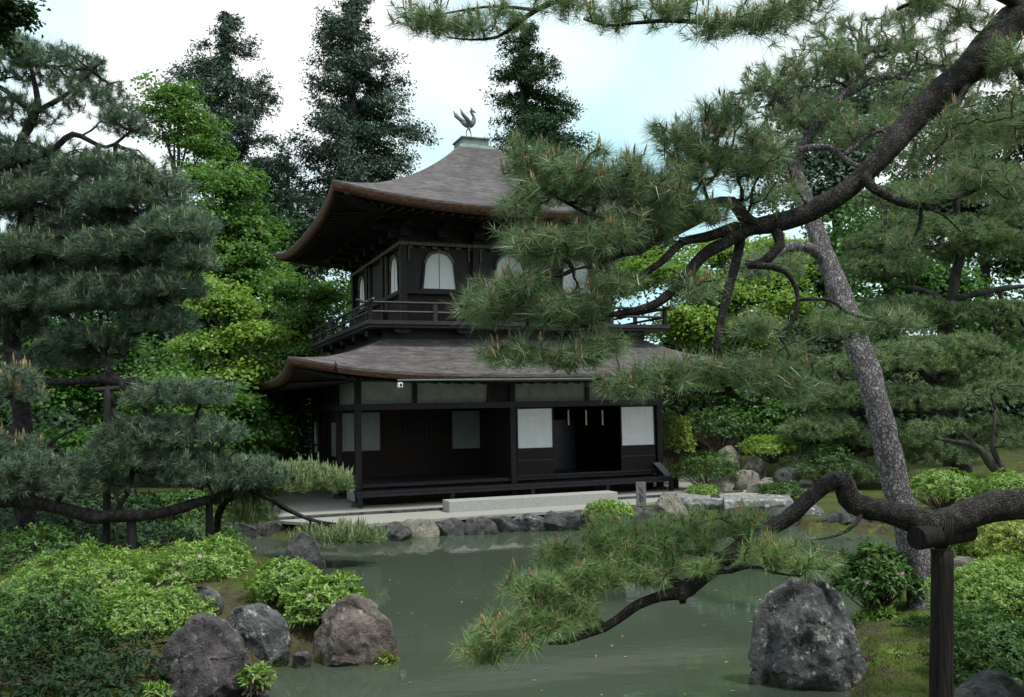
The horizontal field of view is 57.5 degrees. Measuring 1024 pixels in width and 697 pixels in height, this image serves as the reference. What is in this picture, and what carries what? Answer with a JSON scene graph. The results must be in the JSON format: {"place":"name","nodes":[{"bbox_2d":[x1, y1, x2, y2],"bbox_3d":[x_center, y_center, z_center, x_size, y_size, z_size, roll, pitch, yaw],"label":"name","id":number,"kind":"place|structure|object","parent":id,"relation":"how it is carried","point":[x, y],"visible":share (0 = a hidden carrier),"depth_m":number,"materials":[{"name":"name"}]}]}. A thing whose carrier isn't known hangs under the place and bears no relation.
{"place":"outdoors","nodes":[
{"label":"outdoors","id":0,"kind":"place"},
{"bbox_2d":[0,519,897,696],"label":"pond water","id":1,"kind":"structure","parent":0,"point":[674,648],"depth_m":10.72,"materials":[{"name":"liquid"}]},
{"bbox_2d":[284,532,325,574],"bbox_3d":[-3.225,3.311,14.452,0.611,0.924,0.436,1,-4,-31],"label":"rock","id":2,"kind":"object","parent":1,"relation":"in","point":[306,546],"visible":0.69,"depth_m":14.36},
{"bbox_2d":[0,336,1023,696],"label":"ground","id":3,"kind":"structure","parent":0,"point":[228,592],"depth_m":10.88,"materials":[{"name":"plant"}]},
{"bbox_2d":[0,0,50,58],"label":"broadleaf tree","id":4,"kind":"object","parent":3,"relation":"on","point":[14,14],"visible":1,"depth_m":13.93,"materials":[{"name":"green plant"}]},
{"bbox_2d":[0,354,55,455],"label":"pine tree","id":5,"kind":"object","parent":3,"relation":"on","point":[8,381],"visible":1,"depth_m":11.89,"materials":[{"name":"green plant"}]},
{"bbox_2d":[0,521,99,577],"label":"azalea bush","id":6,"kind":"object","parent":3,"relation":"on","point":[9,560],"visible":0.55,"depth_m":12.55,"materials":[{"name":"green plant"}]},
{"bbox_2d":[0,500,110,549],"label":"azalea bush","id":7,"kind":"object","parent":3,"relation":"on","point":[7,520],"visible":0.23,"depth_m":17.28,"materials":[{"name":"green plant"}]},
{"bbox_2d":[0,569,123,653],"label":"azalea bush","id":8,"kind":"object","parent":3,"relation":"on","point":[44,608],"visible":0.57,"depth_m":9.55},
{"bbox_2d":[0,618,173,696],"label":"azalea bush","id":9,"kind":"object","parent":3,"relation":"on","point":[76,673],"visible":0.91,"depth_m":8.06,"materials":[{"name":"green plant"}]},
{"bbox_2d":[0,539,173,609],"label":"azalea bush","id":10,"kind":"object","parent":3,"relation":"on","point":[93,567],"visible":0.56,"depth_m":11.09,"materials":[{"name":"green plant"}]},
{"bbox_2d":[11,489,164,535],"bbox_3d":[-8.525,3.340,18.829,3.096,1.072,2.534,-1,-4,0],"label":"azalea bush","id":11,"kind":"object","parent":3,"relation":"on","point":[129,506],"visible":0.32,"depth_m":18.68,"materials":[{"name":"green plant"}]},
{"bbox_2d":[0,310,181,499],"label":"maple tree","id":12,"kind":"object","parent":3,"relation":"on","point":[80,397],"visible":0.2,"depth_m":24.18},
{"bbox_2d":[94,386,119,550],"bbox_3d":[-6.310,1.966,14.512,0.371,2.767,0.117,0,-4,-17],"label":"wooden prop","id":13,"kind":"object","parent":3,"relation":"on","point":[107,390],"visible":0.59,"depth_m":14.51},
{"bbox_2d":[0,27,223,551],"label":"pine tree","id":14,"kind":"object","parent":3,"relation":"on","point":[63,263],"visible":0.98,"depth_m":15.29,"materials":[{"name":"green plant"}]},
{"bbox_2d":[0,210,223,412],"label":"hillside tree","id":15,"kind":"object","parent":3,"relation":"on","point":[109,316],"visible":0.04,"depth_m":38.25,"materials":[{"name":"green plant"}]},
{"bbox_2d":[55,519,193,547],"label":"azalea bush","id":16,"kind":"object","parent":3,"relation":"on","point":[141,539],"visible":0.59,"depth_m":16.93,"materials":[{"name":"green plant"}]},
{"bbox_2d":[115,521,136,551],"bbox_3d":[-5.864,2.937,14.349,0.467,0.784,0.148,0,-4,-17],"label":"wooden prop","id":17,"kind":"object","parent":3,"relation":"on","point":[131,534],"visible":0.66,"depth_m":14.30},
{"bbox_2d":[77,580,218,643],"bbox_3d":[-3.940,2.840,10.074,1.428,0.651,1.362,-4,-5,43],"label":"azalea bush","id":18,"kind":"object","parent":3,"relation":"on","point":[146,609],"visible":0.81,"depth_m":9.78,"materials":[{"name":"green plant"}]},
{"bbox_2d":[134,679,175,696],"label":"fern plant","id":19,"kind":"object","parent":3,"relation":"on","point":[152,688],"visible":0.98,"depth_m":8.01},
{"bbox_2d":[0,331,310,484],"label":"hillside tree","id":20,"kind":"object","parent":3,"relation":"on","point":[68,421],"visible":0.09,"depth_m":29.58,"materials":[{"name":"green plant"}]},
{"bbox_2d":[0,345,336,527],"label":"pine tree","id":21,"kind":"object","parent":3,"relation":"on","point":[230,471],"visible":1,"depth_m":14.39,"materials":[{"name":"green plant"}]},
{"bbox_2d":[117,69,243,348],"bbox_3d":[-13.144,-2.982,36.205,4.852,15.506,3.905,2,-5,-40],"label":"maple tree","id":22,"kind":"object","parent":3,"relation":"on","point":[163,96],"visible":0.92,"depth_m":36.33,"materials":[{"name":"plant"}]},
{"bbox_2d":[125,485,236,523],"bbox_3d":[-7.109,3.387,20.356,2.864,0.779,2.244,-1,-4,0],"label":"azalea bush","id":23,"kind":"object","parent":3,"relation":"on","point":[195,512],"visible":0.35,"depth_m":19.96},
{"bbox_2d":[125,532,262,585],"bbox_3d":[-4.088,2.821,12.251,1.661,0.768,1.857,-4,-5,37],"label":"azalea bush","id":24,"kind":"object","parent":3,"relation":"on","point":[182,559],"visible":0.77,"depth_m":11.94,"materials":[{"name":"green plant"}]},
{"bbox_2d":[141,515,250,547],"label":"azalea bush","id":25,"kind":"object","parent":3,"relation":"on","point":[224,529],"visible":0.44,"depth_m":18.05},
{"bbox_2d":[186,585,223,615],"bbox_3d":[-3.445,2.937,10.432,0.424,0.568,0.272,-1,-4,0],"label":"rock","id":26,"kind":"object","parent":3,"relation":"on","point":[202,591],"visible":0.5,"depth_m":10.40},
{"bbox_2d":[150,612,260,696],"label":"rock","id":27,"kind":"object","parent":3,"relation":"on","point":[205,655],"visible":0.83,"depth_m":8.43,"materials":[{"name":"stone"}]},
{"bbox_2d":[114,356,300,496],"bbox_3d":[-7.683,2.166,23.295,4.552,4.011,3.292,-1,-4,0],"label":"maple tree","id":28,"kind":"object","parent":3,"relation":"on","point":[246,408],"visible":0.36,"depth_m":22.92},
{"bbox_2d":[205,497,221,548],"bbox_3d":[-4.795,2.895,14.751,0.402,1.057,0.127,0,-4,-17],"label":"wooden prop","id":29,"kind":"object","parent":3,"relation":"on","point":[209,519],"visible":0.59,"depth_m":14.72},
{"bbox_2d":[146,157,303,379],"bbox_3d":[-10.264,-1.146,33.845,5.434,11.856,4.867,-1,-4,0],"label":"maple tree","id":30,"kind":"object","parent":3,"relation":"on","point":[247,235],"visible":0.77,"depth_m":33.58,"materials":[{"name":"plant"}]},
{"bbox_2d":[154,269,306,391],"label":"maple tree","id":31,"kind":"object","parent":3,"relation":"on","point":[227,300],"visible":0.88,"depth_m":25.33,"materials":[{"name":"plant"}]},
{"bbox_2d":[156,10,315,366],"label":"cedar tree","id":32,"kind":"object","parent":3,"relation":"on","point":[213,74],"visible":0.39,"depth_m":45.87,"materials":[{"name":"plant"}]},
{"bbox_2d":[221,522,257,540],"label":"shore rock","id":33,"kind":"object","parent":3,"relation":"on","point":[249,531],"visible":0.22,"depth_m":19.16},
{"bbox_2d":[128,193,351,399],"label":"hillside tree","id":34,"kind":"object","parent":3,"relation":"on","point":[291,240],"visible":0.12,"depth_m":41.00,"materials":[{"name":"green plant"}]},
{"bbox_2d":[234,661,277,696],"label":"fern plant","id":35,"kind":"object","parent":3,"relation":"on","point":[258,683],"visible":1,"depth_m":8.38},
{"bbox_2d":[226,603,290,666],"bbox_3d":[-2.627,3.041,9.580,0.731,0.857,0.515,-1,-4,0],"label":"rock","id":36,"kind":"object","parent":3,"relation":"on","point":[263,630],"visible":0.56,"depth_m":9.44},
{"bbox_2d":[254,519,286,536],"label":"shore rock","id":37,"kind":"object","parent":3,"relation":"on","point":[270,528],"visible":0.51,"depth_m":19.40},
{"bbox_2d":[206,272,351,451],"bbox_3d":[-7.056,0.943,30.357,3.902,7.258,4.671,-3,-4,28],"label":"maple tree","id":38,"kind":"object","parent":3,"relation":"on","point":[302,315],"visible":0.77,"depth_m":30.47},
{"bbox_2d":[236,372,322,489],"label":"maple tree","id":39,"kind":"object","parent":3,"relation":"on","point":[293,401],"visible":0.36,"depth_m":26.66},
{"bbox_2d":[241,555,324,606],"bbox_3d":[-2.655,2.724,11.041,0.998,0.566,0.992,-2,-4,19],"label":"azalea bush","id":40,"kind":"object","parent":3,"relation":"on","point":[270,583],"visible":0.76,"depth_m":10.84,"materials":[{"name":"green plant"}]},
{"bbox_2d":[262,152,330,299],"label":"cedar tree","id":41,"kind":"object","parent":3,"relation":"on","point":[301,194],"visible":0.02,"depth_m":50.56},
{"bbox_2d":[206,452,389,550],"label":"pine tree","id":42,"kind":"object","parent":3,"relation":"on","point":[344,531],"visible":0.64,"depth_m":15.40,"materials":[{"name":"green plant"}]},
{"bbox_2d":[292,651,311,667],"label":"rock","id":43,"kind":"object","parent":3,"relation":"on","point":[303,659],"visible":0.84,"depth_m":9.38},
{"bbox_2d":[276,569,367,627],"bbox_3d":[-2.099,2.802,10.490,1.058,0.630,1.019,0,-4,-18],"label":"azalea bush","id":44,"kind":"object","parent":3,"relation":"on","point":[312,601],"visible":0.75,"depth_m":10.25,"materials":[{"name":"green plant"}]},
{"bbox_2d":[311,594,398,665],"bbox_3d":[-1.661,3.071,9.695,0.887,1.062,0.588,0,-4,-21],"label":"rock","id":45,"kind":"object","parent":3,"relation":"on","point":[354,630],"visible":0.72,"depth_m":9.53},
{"bbox_2d":[269,0,442,326],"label":"cedar tree","id":46,"kind":"object","parent":3,"relation":"on","point":[349,118],"visible":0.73,"depth_m":43.95,"materials":[{"name":"plant"}]},
{"bbox_2d":[370,650,400,665],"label":"fern plant","id":47,"kind":"object","parent":3,"relation":"on","point":[385,660],"visible":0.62,"depth_m":9.50,"materials":[{"name":"green plant"}]},
{"bbox_2d":[380,521,411,540],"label":"edge stone","id":48,"kind":"object","parent":3,"relation":"on","point":[398,531],"visible":0.77,"depth_m":18.49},
{"bbox_2d":[401,518,439,537],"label":"edge stone","id":49,"kind":"object","parent":3,"relation":"on","point":[423,528],"visible":0.67,"depth_m":18.92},
{"bbox_2d":[436,517,464,535],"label":"edge stone","id":50,"kind":"object","parent":3,"relation":"on","point":[451,526],"visible":0.57,"depth_m":19.09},
{"bbox_2d":[464,516,498,534],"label":"edge stone","id":51,"kind":"object","parent":3,"relation":"on","point":[481,525],"visible":0.69,"depth_m":19.13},
{"bbox_2d":[491,516,515,531],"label":"edge stone","id":52,"kind":"object","parent":3,"relation":"on","point":[504,524],"visible":0.6,"depth_m":19.46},
{"bbox_2d":[328,200,699,323],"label":"hillside tree","id":53,"kind":"object","parent":3,"relation":"on","point":[661,252],"visible":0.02,"depth_m":51.67,"materials":[{"name":"green plant"}]},
{"bbox_2d":[510,513,545,531],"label":"edge stone","id":54,"kind":"object","parent":3,"relation":"on","point":[528,522],"visible":0.64,"depth_m":19.44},
{"bbox_2d":[479,18,597,166],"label":"cedar tree","id":55,"kind":"object","parent":3,"relation":"on","point":[546,117],"visible":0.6,"depth_m":48.45,"materials":[{"name":"green plant"}]},
{"bbox_2d":[543,511,566,530],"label":"edge stone","id":56,"kind":"object","parent":3,"relation":"on","point":[553,521],"visible":0.72,"depth_m":19.48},
{"bbox_2d":[559,510,601,529],"bbox_3d":[1.440,3.734,19.917,1.252,0.578,0.911,-1,-4,0],"label":"edge stone","id":57,"kind":"object","parent":3,"relation":"on","point":[574,518],"visible":0.4,"depth_m":19.58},
{"bbox_2d":[581,497,634,524],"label":"azalea bush","id":58,"kind":"object","parent":3,"relation":"on","point":[619,508],"visible":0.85,"depth_m":19.21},
{"bbox_2d":[626,505,651,525],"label":"edge stone","id":59,"kind":"object","parent":3,"relation":"on","point":[638,510],"visible":0.34,"depth_m":20.17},
{"bbox_2d":[636,482,645,507],"bbox_3d":[2.833,3.466,20.432,0.219,1.079,0.095,-1,-4,0],"label":"sign post","id":60,"kind":"object","parent":3,"relation":"on","point":[640,494],"visible":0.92,"depth_m":20.41,"materials":[{"name":"stone"}]},
{"bbox_2d":[653,492,687,522],"bbox_3d":[3.444,3.618,20.457,0.720,0.932,0.559,1,-4,-27],"label":"rock","id":61,"kind":"object","parent":3,"relation":"on","point":[670,499],"visible":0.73,"depth_m":20.30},
{"bbox_2d":[677,492,723,511],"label":"bridge slab","id":62,"kind":"structure","parent":3,"relation":"on","point":[715,503],"depth_m":21.32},
{"bbox_2d":[378,0,1023,414],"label":"pine tree","id":63,"kind":"object","parent":3,"relation":"on","point":[674,202],"visible":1,"depth_m":6.18,"materials":[{"name":"green plant"}]},
{"bbox_2d":[684,483,721,495],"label":"azalea bush","id":64,"kind":"object","parent":3,"relation":"on","point":[698,489],"visible":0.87,"depth_m":22.24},
{"bbox_2d":[613,233,831,468],"bbox_3d":[7.490,-0.031,33.818,8.613,9.029,6.027,-1,-4,0],"label":"maple tree","id":65,"kind":"object","parent":3,"relation":"on","point":[690,326],"visible":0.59,"depth_m":32.65,"materials":[{"name":"plant"}]},
{"bbox_2d":[672,404,773,452],"bbox_3d":[6.237,2.440,27.960,3.024,1.536,2.480,-1,-4,0],"label":"azalea bush","id":66,"kind":"object","parent":3,"relation":"on","point":[735,424],"visible":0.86,"depth_m":27.61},
{"bbox_2d":[445,470,1023,676],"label":"pine tree","id":67,"kind":"object","parent":3,"relation":"on","point":[546,608],"visible":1,"depth_m":6.27,"materials":[{"name":"green plant"}]},
{"bbox_2d":[644,299,849,457],"bbox_3d":[9.612,1.903,38.557,9.946,8.056,6.348,-1,-4,0],"label":"hillside tree","id":68,"kind":"object","parent":3,"relation":"on","point":[679,407],"visible":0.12,"depth_m":37.44,"materials":[{"name":"green plant"}]},
{"bbox_2d":[664,350,840,456],"bbox_3d":[7.847,2.090,29.663,5.912,4.415,4.351,-1,-4,0],"label":"evergreen tree","id":69,"kind":"object","parent":3,"relation":"on","point":[772,415],"visible":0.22,"depth_m":29.21,"materials":[{"name":"plant"}]},
{"bbox_2d":[723,494,792,513],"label":"bridge slab","id":70,"kind":"structure","parent":3,"relation":"on","point":[763,501],"depth_m":21.04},
{"bbox_2d":[746,478,773,492],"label":"garden rock","id":71,"kind":"object","parent":3,"relation":"on","point":[753,488],"visible":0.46,"depth_m":23.72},
{"bbox_2d":[735,432,809,463],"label":"azalea bush","id":72,"kind":"object","parent":3,"relation":"on","point":[752,444],"visible":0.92,"depth_m":25.59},
{"bbox_2d":[758,479,804,497],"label":"azalea bush","id":73,"kind":"object","parent":3,"relation":"on","point":[777,488],"visible":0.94,"depth_m":22.37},
{"bbox_2d":[748,573,868,691],"bbox_3d":[2.742,2.833,8.545,1.049,1.551,0.591,1,-4,-24],"label":"rock","id":74,"kind":"object","parent":3,"relation":"on","point":[803,637],"visible":0.88,"depth_m":8.46,"materials":[{"name":"stone"}]},
{"bbox_2d":[797,440,854,481],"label":"azalea bush","id":75,"kind":"object","parent":3,"relation":"on","point":[835,448],"visible":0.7,"depth_m":24.51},
{"bbox_2d":[816,508,865,524],"bbox_3d":[6.749,3.545,18.911,1.095,0.640,0.683,-3,-4,29],"label":"shore rock","id":76,"kind":"object","parent":3,"relation":"on","point":[842,516],"visible":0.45,"depth_m":18.72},
{"bbox_2d":[722,3,1006,609],"bbox_3d":[4.753,-0.871,12.794,5.028,8.272,3.317,2,-5,-44],"label":"pine tree","id":77,"kind":"object","parent":3,"relation":"on","point":[835,61],"visible":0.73,"depth_m":12.88,"materials":[{"name":"green plant"}]},
{"bbox_2d":[741,32,987,238],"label":"hillside tree","id":78,"kind":"object","parent":3,"relation":"on","point":[834,169],"visible":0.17,"depth_m":46.04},
{"bbox_2d":[850,603,901,625],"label":"azalea bush","id":79,"kind":"object","parent":3,"relation":"on","point":[876,612],"visible":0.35,"depth_m":10.29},
{"bbox_2d":[826,533,928,611],"bbox_3d":[4.142,2.541,10.562,1.116,0.884,0.977,-1,-4,0],"label":"rhododendron bush","id":80,"kind":"object","parent":3,"relation":"on","point":[871,573],"visible":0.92,"depth_m":10.33,"materials":[{"name":"green plant"}]},
{"bbox_2d":[749,299,1023,456],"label":"hillside tree","id":81,"kind":"object","parent":3,"relation":"on","point":[972,412],"visible":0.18,"depth_m":35.17,"materials":[{"name":"green plant"}]},
{"bbox_2d":[753,195,1023,382],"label":"hillside tree","id":82,"kind":"object","parent":3,"relation":"on","point":[936,278],"visible":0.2,"depth_m":40.94,"materials":[{"name":"plant"}]},
{"bbox_2d":[775,329,1023,482],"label":"pine tree","id":83,"kind":"object","parent":3,"relation":"on","point":[944,353],"visible":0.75,"depth_m":25.28,"materials":[{"name":"plant"}]},
{"bbox_2d":[886,611,929,628],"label":"azalea bush","id":84,"kind":"object","parent":3,"relation":"on","point":[922,623],"visible":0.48,"depth_m":9.75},
{"bbox_2d":[838,160,1023,465],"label":"pine tree","id":85,"kind":"object","parent":3,"relation":"on","point":[997,234],"visible":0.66,"depth_m":30.14,"materials":[{"name":"plant"}]},
{"bbox_2d":[907,509,977,696],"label":"wooden crutch","id":86,"kind":"object","parent":3,"relation":"on","point":[941,657],"visible":0.84,"depth_m":6.33,"materials":[{"name":"wood"}]},
{"bbox_2d":[864,73,1023,388],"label":"hillside tree","id":87,"kind":"object","parent":3,"relation":"on","point":[1006,265],"visible":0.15,"depth_m":44.75,"materials":[{"name":"green plant"}]},
{"bbox_2d":[908,467,984,509],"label":"azalea bush","id":88,"kind":"object","parent":3,"relation":"on","point":[964,486],"visible":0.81,"depth_m":18.99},
{"bbox_2d":[905,377,1023,487],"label":"pine tree","id":89,"kind":"object","parent":3,"relation":"on","point":[994,465],"visible":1,"depth_m":19.84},
{"bbox_2d":[954,556,984,578],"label":"rock","id":90,"kind":"object","parent":3,"relation":"on","point":[960,561],"visible":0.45,"depth_m":11.11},
{"bbox_2d":[916,602,1023,686],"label":"azalea bush","id":91,"kind":"object","parent":3,"relation":"on","point":[999,653],"visible":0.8,"depth_m":7.79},
{"bbox_2d":[918,551,1023,630],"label":"azalea bush","id":92,"kind":"object","parent":3,"relation":"on","point":[972,583],"visible":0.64,"depth_m":9.11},
{"bbox_2d":[953,520,1023,575],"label":"azalea bush","id":93,"kind":"object","parent":3,"relation":"on","point":[1007,544],"visible":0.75,"depth_m":11.21,"materials":[{"name":"green plant"}]},
{"bbox_2d":[954,669,1023,696],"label":"rock","id":94,"kind":"object","parent":3,"relation":"on","point":[991,683],"visible":1,"depth_m":7.28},
{"bbox_2d":[970,467,1023,496],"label":"azalea bush","id":95,"kind":"object","parent":3,"relation":"on","point":[1015,480],"visible":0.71,"depth_m":18.24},
{"bbox_2d":[0,0,1023,343],"label":"sky","id":96,"kind":"structure","parent":0,"point":[619,87],"materials":[{"name":"white"}]},
{"bbox_2d":[253,474,812,526],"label":"gravel terrace","id":97,"kind":"structure","parent":0,"point":[305,503],"depth_m":21.62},
{"bbox_2d":[257,107,756,507],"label":"pavilion","id":98,"kind":"structure","parent":97,"relation":"on","point":[413,406],"depth_m":23.91,"materials":[{"name":"paint"}]},
{"bbox_2d":[358,275,364,309],"bbox_3d":[-4.464,-1.661,27.768,0.070,1.075,0.989,0,-4,-21],"label":"bell window","id":99,"kind":"structure","parent":98,"relation":"in","point":[361,289],"depth_m":27.91,"materials":[{"name":"paper"}]},
{"bbox_2d":[389,254,398,294],"bbox_3d":[-3.051,-1.920,24.142,0.070,1.075,0.989,0,-4,-21],"label":"bell window","id":100,"kind":"structure","parent":98,"relation":"in","point":[394,262],"depth_m":24.16,"materials":[{"name":"paper"}]},
{"bbox_2d":[404,413,439,438],"bbox_3d":[-2.432,2.103,25.313,0.996,0.683,0.040,0,-4,-21],"label":"lattice window","id":101,"kind":"structure","parent":98,"relation":"in","point":[417,418],"depth_m":25.30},
{"bbox_2d":[420,249,458,290],"bbox_3d":[-1.837,-1.978,23.592,0.989,1.075,0.070,0,-4,-21],"label":"bell window","id":102,"kind":"structure","parent":98,"relation":"in","point":[439,269],"depth_m":23.60,"materials":[{"name":"paper"}]},
{"bbox_2d":[493,252,524,283],"bbox_3d":[-0.064,-1.997,24.290,0.972,1.015,0.059,0,-4,-21],"label":"bell window","id":103,"kind":"structure","parent":98,"relation":"in","point":[497,265],"depth_m":24.26,"materials":[{"name":"paper"}]},
{"bbox_2d":[560,259,592,294],"bbox_3d":[1.713,-1.956,24.974,0.989,1.075,0.070,0,-4,-21],"label":"bell window","id":104,"kind":"structure","parent":98,"relation":"in","point":[564,279],"depth_m":25.00,"materials":[{"name":"white paper"}]},
{"bbox_2d":[276,490,742,519],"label":"kerb","id":105,"kind":"structure","parent":97,"relation":"on","point":[413,510],"depth_m":20.57,"materials":[{"name":"pale stone"}]},
{"bbox_2d":[443,490,617,512],"bbox_3d":[0.467,3.519,21.467,4.160,0.265,0.500,0,-4,-21],"label":"stone step","id":106,"kind":"object","parent":97,"relation":"on","point":[509,502],"visible":0.79,"depth_m":21.18,"materials":[{"name":"stone"}]},
{"bbox_2d":[662,410,696,479],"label":"azalea bush","id":107,"kind":"object","parent":97,"relation":"on","point":[676,445],"visible":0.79,"depth_m":26.70,"materials":[{"name":"green plant"}]},
{"bbox_2d":[666,448,741,489],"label":"azalea bush","id":108,"kind":"object","parent":97,"relation":"on","point":[706,473],"visible":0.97,"depth_m":24.33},
{"bbox_2d":[706,476,733,490],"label":"garden rock","id":109,"kind":"object","parent":97,"relation":"on","point":[725,484],"visible":0.69,"depth_m":24.13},
{"bbox_2d":[715,445,739,476],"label":"garden rock","id":110,"kind":"object","parent":97,"relation":"on","point":[728,448],"visible":0.4,"depth_m":25.76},
{"bbox_2d":[724,469,759,489],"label":"garden rock","id":111,"kind":"object","parent":97,"relation":"on","point":[744,479],"visible":0.59,"depth_m":24.58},
{"bbox_2d":[741,456,767,479],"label":"garden rock","id":112,"kind":"object","parent":97,"relation":"on","point":[757,464],"visible":0.81,"depth_m":25.68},
{"bbox_2d":[773,467,800,486],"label":"garden rock","id":113,"kind":"object","parent":97,"relation":"on","point":[785,474],"visible":0.78,"depth_m":24.65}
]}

